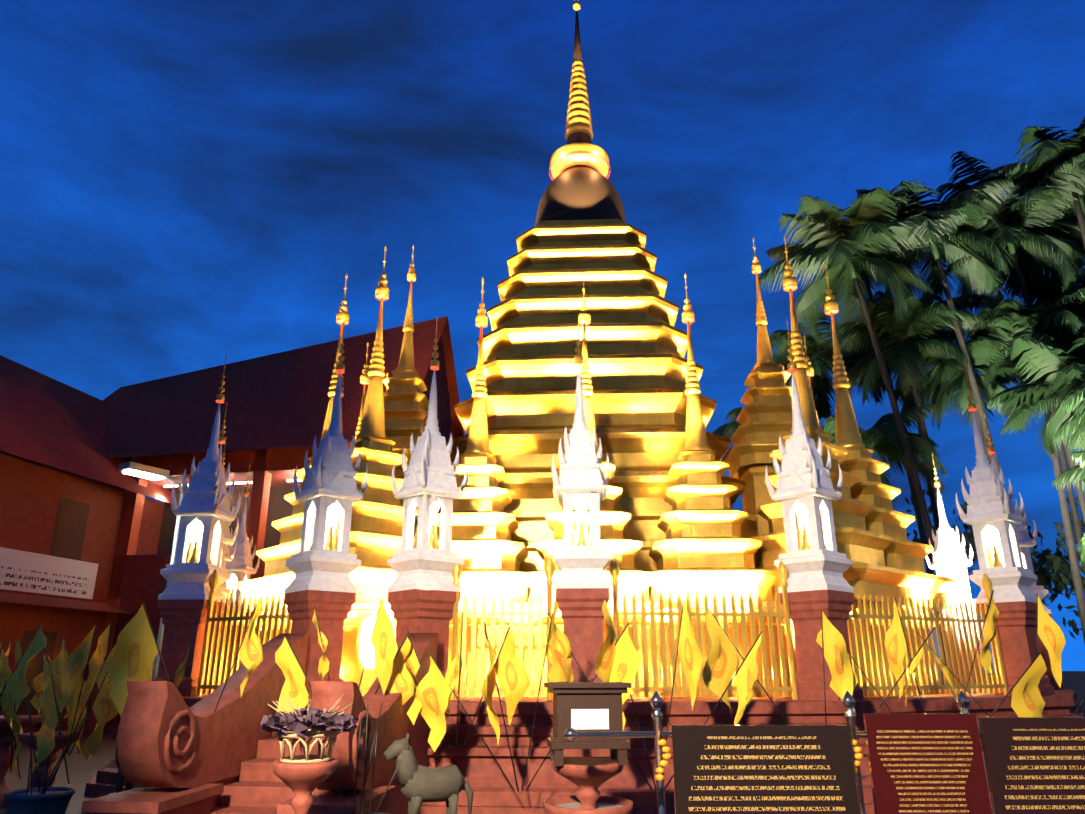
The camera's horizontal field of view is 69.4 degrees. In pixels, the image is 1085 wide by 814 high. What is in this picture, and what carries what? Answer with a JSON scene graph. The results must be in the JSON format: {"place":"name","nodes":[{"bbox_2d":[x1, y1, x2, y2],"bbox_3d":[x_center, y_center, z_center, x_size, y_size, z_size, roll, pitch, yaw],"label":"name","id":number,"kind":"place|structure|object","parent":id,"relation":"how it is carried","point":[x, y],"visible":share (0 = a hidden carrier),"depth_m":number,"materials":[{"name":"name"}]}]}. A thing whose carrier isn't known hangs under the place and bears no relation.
{"place":"outdoors","nodes":[
{"label":"outdoors","id":0,"kind":"place"},
{"bbox_2d":[0,547,97,598],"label":"sign","id":1,"kind":"object","parent":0,"point":[24,571],"visible":1,"depth_m":18.81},
{"bbox_2d":[0,671,1084,813],"bbox_3d":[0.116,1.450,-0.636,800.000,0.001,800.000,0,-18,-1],"label":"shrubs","id":2,"kind":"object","parent":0,"point":[82,770],"depth_m":13.59,"materials":[{"name":"green plant"}]},
{"bbox_2d":[0,715,40,808],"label":"pedestal","id":3,"kind":"object","parent":2,"relation":"on","point":[5,741],"visible":0.62,"depth_m":9.48,"materials":[{"name":"ceramic"}]},
{"bbox_2d":[4,703,79,813],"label":"pot","id":4,"kind":"object","parent":2,"relation":"on","point":[45,800],"visible":0.96,"depth_m":7.51,"materials":[{"name":"blue glazed ceramic"},{"name":"sand ash"}]},
{"bbox_2d":[18,731,81,787],"bbox_3d":[-5.282,3.936,8.279,0.588,0.910,0.588,0,-18,-1],"label":"pedestal","id":5,"kind":"object","parent":2,"relation":"on","point":[23,738],"visible":0.5,"depth_m":8.25,"materials":[{"name":"stone"}]},
{"bbox_2d":[107,725,132,794],"bbox_3d":[-4.319,3.878,8.323,0.798,1.049,0.448,-6,-19,18],"label":"horse statue","id":6,"kind":"object","parent":2,"relation":"on","point":[120,783],"visible":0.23,"depth_m":8.28,"materials":[{"name":"stone"}]},
{"bbox_2d":[118,461,184,678],"bbox_3d":[-6.703,3.397,12.883,0.300,4.840,1.241,-10,-21,28],"label":"street lamp","id":7,"kind":"object","parent":2,"relation":"on","point":[141,470],"visible":0.56,"depth_m":13.36,"materials":[{"name":"silver metal"}]},
{"bbox_2d":[0,316,463,733],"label":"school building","id":8,"kind":"structure","parent":2,"relation":"on","point":[65,451],"depth_m":21.29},
{"bbox_2d":[81,633,437,813],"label":"stairs balustrades","id":9,"kind":"object","parent":2,"relation":"on","point":[176,754],"visible":0.73,"depth_m":7.04,"materials":[{"name":"stone"}]},
{"bbox_2d":[273,758,337,813],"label":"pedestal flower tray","id":10,"kind":"object","parent":2,"relation":"on","point":[303,782],"visible":0.96,"depth_m":5.38,"materials":[{"name":"ceramic"}]},
{"bbox_2d":[260,692,358,763],"bbox_3d":[-1.669,2.278,5.592,0.710,0.461,0.582,0,-18,-1],"label":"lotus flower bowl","id":11,"kind":"object","parent":10,"relation":"on","point":[310,723],"visible":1,"depth_m":5.45,"materials":[{"name":"brown plant"}]},
{"bbox_2d":[334,702,401,813],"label":"plant","id":12,"kind":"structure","parent":2,"relation":"on","point":[365,778],"depth_m":6.12,"materials":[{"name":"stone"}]},
{"bbox_2d":[384,733,473,813],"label":"horse statue","id":13,"kind":"object","parent":2,"relation":"on","point":[419,784],"visible":0.98,"depth_m":6.50,"materials":[{"name":"stone"}]},
{"bbox_2d":[84,688,1083,813],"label":"platform base","id":14,"kind":"object","parent":2,"relation":"on","point":[473,761],"visible":0.15,"depth_m":8.95,"materials":[{"name":"stone"}]},
{"bbox_2d":[0,621,191,783],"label":"flags","id":15,"kind":"object","parent":14,"relation":"on","point":[60,682],"visible":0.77,"depth_m":8.36,"materials":[{"name":"yellow"}]},
{"bbox_2d":[152,354,240,696],"bbox_3d":[-5.130,1.606,11.904,0.752,5.220,0.750,-1,-18,3],"label":"shrine lantern","id":16,"kind":"object","parent":14,"relation":"on","point":[202,510],"visible":0.96,"depth_m":11.49,"materials":[{"name":"stone"}]},
{"bbox_2d":[187,436,236,682],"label":"shrine lantern","id":17,"kind":"object","parent":14,"relation":"on","point":[228,557],"visible":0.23,"depth_m":16.69,"materials":[{"name":"stone"}]},
{"bbox_2d":[187,403,238,690],"bbox_3d":[-6.036,2.361,14.172,0.752,5.220,0.750,-1,-18,3],"label":"shrine lantern","id":18,"kind":"object","parent":14,"relation":"on","point":[223,588],"visible":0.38,"depth_m":14.26,"materials":[{"name":"stone"}]},
{"bbox_2d":[220,465,259,684],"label":"shrine lantern","id":19,"kind":"object","parent":14,"relation":"on","point":[239,567],"visible":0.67,"depth_m":18.56,"materials":[{"name":"stone"}]},
{"bbox_2d":[284,319,367,699],"bbox_3d":[-2.895,1.186,10.641,0.752,5.220,0.751,16,-24,-40],"label":"shrine lantern","id":20,"kind":"object","parent":14,"relation":"on","point":[322,566],"visible":0.98,"depth_m":10.23,"materials":[{"name":"stone"}]},
{"bbox_2d":[387,317,467,675],"bbox_3d":[-1.524,1.144,10.512,0.752,5.220,0.751,16,-24,-40],"label":"shrine lantern","id":21,"kind":"object","parent":14,"relation":"on","point":[421,589],"visible":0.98,"depth_m":10.13,"materials":[{"name":"stone"}]},
{"bbox_2d":[551,311,610,681],"bbox_3d":[0.507,1.089,10.347,0.752,5.220,0.750,-1,-18,3],"label":"shrine lantern","id":22,"kind":"object","parent":14,"relation":"on","point":[582,587],"visible":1,"depth_m":9.88,"materials":[{"name":"stone"}]},
{"bbox_2d":[107,590,1084,790],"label":"flags","id":23,"kind":"object","parent":14,"relation":"on","point":[137,650],"visible":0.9,"depth_m":7.97},
{"bbox_2d":[255,0,945,696],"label":"chedi","id":24,"kind":"structure","parent":14,"relation":"on","point":[635,336],"depth_m":15.48,"materials":[{"name":"gold metal"}]},
{"bbox_2d":[236,273,367,612],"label":"chedi","id":25,"kind":"structure","parent":24,"relation":"on","point":[276,558],"depth_m":13.06,"materials":[{"name":"gold metal"}]},
{"bbox_2d":[273,246,417,607],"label":"chedi","id":26,"kind":"structure","parent":24,"relation":"on","point":[375,544],"depth_m":12.20,"materials":[{"name":"gold metal"}]},
{"bbox_2d":[355,343,369,438],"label":"spire","id":27,"kind":"structure","parent":24,"relation":"on","point":[364,379],"depth_m":16.23,"materials":[{"name":"gold metal"}]},
{"bbox_2d":[383,245,428,536],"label":"chedi","id":28,"kind":"structure","parent":24,"relation":"on","point":[406,403],"depth_m":15.28,"materials":[{"name":"gold metal"}]},
{"bbox_2d":[437,277,530,602],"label":"chedi","id":29,"kind":"structure","parent":24,"relation":"on","point":[491,554],"depth_m":11.91,"materials":[{"name":"gold metal"}]},
{"bbox_2d":[528,275,650,602],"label":"chedi","id":30,"kind":"structure","parent":24,"relation":"on","point":[613,527],"depth_m":11.75,"materials":[{"name":"gold metal"}]},
{"bbox_2d":[649,273,778,601],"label":"chedi","id":31,"kind":"structure","parent":24,"relation":"on","point":[703,547],"depth_m":11.71,"materials":[{"name":"gold metal"}]},
{"bbox_2d":[723,237,791,535],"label":"chedi","id":32,"kind":"structure","parent":24,"relation":"on","point":[764,419],"depth_m":14.75,"materials":[{"name":"gold metal"}]},
{"bbox_2d":[803,335,819,425],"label":"spire","id":33,"kind":"structure","parent":24,"relation":"on","point":[810,371],"depth_m":15.84,"materials":[{"name":"gold metal"}]},
{"bbox_2d":[750,235,916,605],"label":"chedi","id":34,"kind":"structure","parent":24,"relation":"on","point":[867,573],"depth_m":11.78,"materials":[{"name":"gold metal"}]},
{"bbox_2d":[824,262,955,610],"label":"chedi","id":35,"kind":"structure","parent":24,"relation":"on","point":[900,551],"depth_m":12.80,"materials":[{"name":"gold metal"}]},
{"bbox_2d":[196,556,1008,699],"bbox_3d":[-0.489,3.958,13.475,16.380,1.750,8.494,-8,-20,22],"label":"fence","id":36,"kind":"object","parent":14,"relation":"on","point":[220,648],"visible":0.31,"depth_m":10.19,"materials":[{"name":"gold metal"}]},
{"bbox_2d":[765,320,863,700],"bbox_3d":[3.565,1.176,10.611,0.752,5.220,0.751,16,-24,-40],"label":"shrine lantern","id":37,"kind":"object","parent":14,"relation":"on","point":[816,566],"visible":1,"depth_m":10.17,"materials":[{"name":"stone"}]},
{"bbox_2d":[925,454,986,684],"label":"shrine lantern","id":38,"kind":"object","parent":14,"relation":"on","point":[950,560],"visible":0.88,"depth_m":17.50,"materials":[{"name":"stone"}]},
{"bbox_2d":[955,364,1055,695],"bbox_3d":[7.067,1.740,12.306,0.752,5.220,0.751,16,-24,-40],"label":"shrine lantern","id":39,"kind":"object","parent":14,"relation":"on","point":[992,517],"visible":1,"depth_m":11.92,"materials":[{"name":"stone"}]},
{"bbox_2d":[984,414,1063,689],"bbox_3d":[8.857,2.600,14.890,0.752,5.220,0.750,-1,-18,3],"label":"shrine lantern","id":40,"kind":"object","parent":14,"relation":"on","point":[1026,541],"visible":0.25,"depth_m":14.56,"materials":[{"name":"stone"}]},
{"bbox_2d":[543,757,633,813],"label":"pedestal","id":41,"kind":"object","parent":2,"relation":"on","point":[587,776],"visible":0.94,"depth_m":6.13,"materials":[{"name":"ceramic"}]},
{"bbox_2d":[544,682,630,765],"bbox_3d":[0.362,2.563,6.374,0.660,0.605,0.480,1,-18,-4],"label":"donation box","id":42,"kind":"object","parent":41,"relation":"on","point":[587,706],"visible":0.88,"depth_m":6.22,"materials":[{"name":"brown wood"}]},
{"bbox_2d":[713,398,821,461],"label":"palm tree","id":43,"kind":"object","parent":2,"relation":"on","point":[728,429],"visible":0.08,"depth_m":34.31,"materials":[{"name":"green plant"}]},
{"bbox_2d":[564,690,1084,813],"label":"railing","id":44,"kind":"object","parent":2,"relation":"on","point":[926,763],"visible":1,"depth_m":5.45,"materials":[{"name":"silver metal"}]},
{"bbox_2d":[769,306,886,442],"bbox_3d":[12.241,4.002,32.609,5.244,16.150,5.579,0,-18,-1],"label":"palm tree","id":45,"kind":"object","parent":2,"relation":"on","point":[819,349],"visible":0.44,"depth_m":34.04,"materials":[{"name":"green plant"}]},
{"bbox_2d":[755,187,967,555],"bbox_3d":[11.454,1.045,27.054,6.933,18.261,6.178,0,-18,-1],"label":"palm tree","id":46,"kind":"object","parent":2,"relation":"on","point":[840,246],"visible":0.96,"depth_m":28.77,"materials":[{"name":"green plant"}]},
{"bbox_2d":[794,208,946,665],"bbox_3d":[13.748,1.085,31.080,6.482,20.721,6.616,0,-18,-1],"label":"palm tree","id":47,"kind":"object","parent":2,"relation":"on","point":[919,518],"visible":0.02,"depth_m":30.55,"materials":[{"name":"green plant"}]},
{"bbox_2d":[821,404,948,508],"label":"palm tree","id":48,"kind":"object","parent":2,"relation":"on","point":[880,438],"visible":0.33,"depth_m":28.08,"materials":[{"name":"green plant"}]},
{"bbox_2d":[829,294,984,516],"bbox_3d":[13.829,3.009,28.005,5.742,15.127,5.260,15,-24,-38],"label":"palm tree","id":49,"kind":"object","parent":2,"relation":"on","point":[922,326],"visible":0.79,"depth_m":29.03,"materials":[{"name":"green plant"}]},
{"bbox_2d":[864,290,965,531],"bbox_3d":[16.504,3.666,33.826,5.742,17.552,5.651,0,-18,-1],"label":"palm tree","id":50,"kind":"object","parent":2,"relation":"on","point":[880,297],"visible":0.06,"depth_m":34.53,"materials":[{"name":"green plant"}]},
{"bbox_2d":[856,179,1021,556],"bbox_3d":[14.922,0.366,27.987,5.738,20.135,7.323,-2,-19,7],"label":"palm tree","id":51,"kind":"object","parent":2,"relation":"on","point":[948,246],"visible":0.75,"depth_m":29.24,"materials":[{"name":"green plant"}]},
{"bbox_2d":[888,315,1049,464],"bbox_3d":[16.185,3.596,28.603,5.231,14.389,5.660,0,-18,-1],"label":"palm tree","id":52,"kind":"object","parent":2,"relation":"on","point":[947,377],"visible":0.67,"depth_m":29.36,"materials":[{"name":"green plant"}]},
{"bbox_2d":[902,489,1063,602],"bbox_3d":[19.194,8.933,36.846,10.058,9.491,9.757,17,-25,-41],"label":"broadleaf tree","id":53,"kind":"object","parent":2,"relation":"on","point":[969,539],"visible":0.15,"depth_m":35.49,"materials":[{"name":"green plant"}]},
{"bbox_2d":[927,151,1084,524],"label":"palm tree","id":54,"kind":"object","parent":2,"relation":"on","point":[1042,239],"visible":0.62,"depth_m":30.38,"materials":[{"name":"green plant"}]},
{"bbox_2d":[943,201,1084,574],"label":"palm tree","id":55,"kind":"object","parent":2,"relation":"on","point":[1051,273],"visible":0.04,"depth_m":32.06,"materials":[{"name":"green plant"}]},
{"bbox_2d":[947,288,1084,642],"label":"palm tree","id":56,"kind":"object","parent":2,"relation":"on","point":[1059,323],"visible":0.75,"depth_m":28.54,"materials":[{"name":"green plant"}]},
{"bbox_2d":[981,117,1084,248],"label":"palm tree","id":57,"kind":"object","parent":2,"relation":"on","point":[1033,171],"visible":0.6,"depth_m":30.15,"materials":[{"name":"green plant"}]},
{"bbox_2d":[987,331,1084,463],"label":"palm tree","id":58,"kind":"object","parent":2,"relation":"on","point":[1027,397],"visible":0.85,"depth_m":26.20,"materials":[{"name":"green plant"}]},
{"bbox_2d":[995,271,1084,361],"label":"palm tree","id":59,"kind":"object","parent":2,"relation":"on","point":[1044,288],"visible":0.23,"depth_m":32.65,"materials":[{"name":"green plant"}]},
{"bbox_2d":[1027,496,1084,611],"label":"broadleaf tree","id":60,"kind":"object","parent":2,"relation":"on","point":[1059,565],"visible":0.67,"depth_m":34.85,"materials":[{"name":"green plant"}]},
{"bbox_2d":[1052,436,1084,491],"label":"palm tree","id":61,"kind":"object","parent":2,"relation":"on","point":[1073,474],"visible":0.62,"depth_m":23.91,"materials":[{"name":"green plant"}]},
{"bbox_2d":[1052,204,1084,274],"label":"palm tree","id":62,"kind":"object","parent":2,"relation":"on","point":[1060,219],"visible":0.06,"depth_m":35.64,"materials":[{"name":"green plant"}]},
{"bbox_2d":[1054,385,1084,453],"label":"palm tree","id":63,"kind":"object","parent":2,"relation":"on","point":[1073,424],"visible":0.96,"depth_m":22.05,"materials":[{"name":"green plant"}]},
{"bbox_2d":[1063,588,1084,638],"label":"broadleaf tree","id":64,"kind":"object","parent":2,"relation":"on","point":[1072,624],"visible":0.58,"depth_m":31.72,"materials":[{"name":"green plant"}]},
{"bbox_2d":[1068,268,1084,287],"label":"palm tree","id":65,"kind":"object","parent":2,"relation":"on","point":[1082,271],"visible":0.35,"depth_m":29.71,"materials":[{"name":"green plant"}]},
{"bbox_2d":[1072,451,1084,565],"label":"palm tree","id":66,"kind":"object","parent":2,"relation":"on","point":[1077,456],"visible":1,"depth_m":20.92,"materials":[{"name":"green plant"}]},
{"bbox_2d":[0,0,1084,670],"label":"sky","id":67,"kind":"structure","parent":0,"point":[186,185],"materials":[{"name":"blue"}]},
{"bbox_2d":[906,533,928,544],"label":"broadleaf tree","id":68,"kind":"object","parent":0,"point":[916,539],"depth_m":34.24,"materials":[{"name":"green plant"}]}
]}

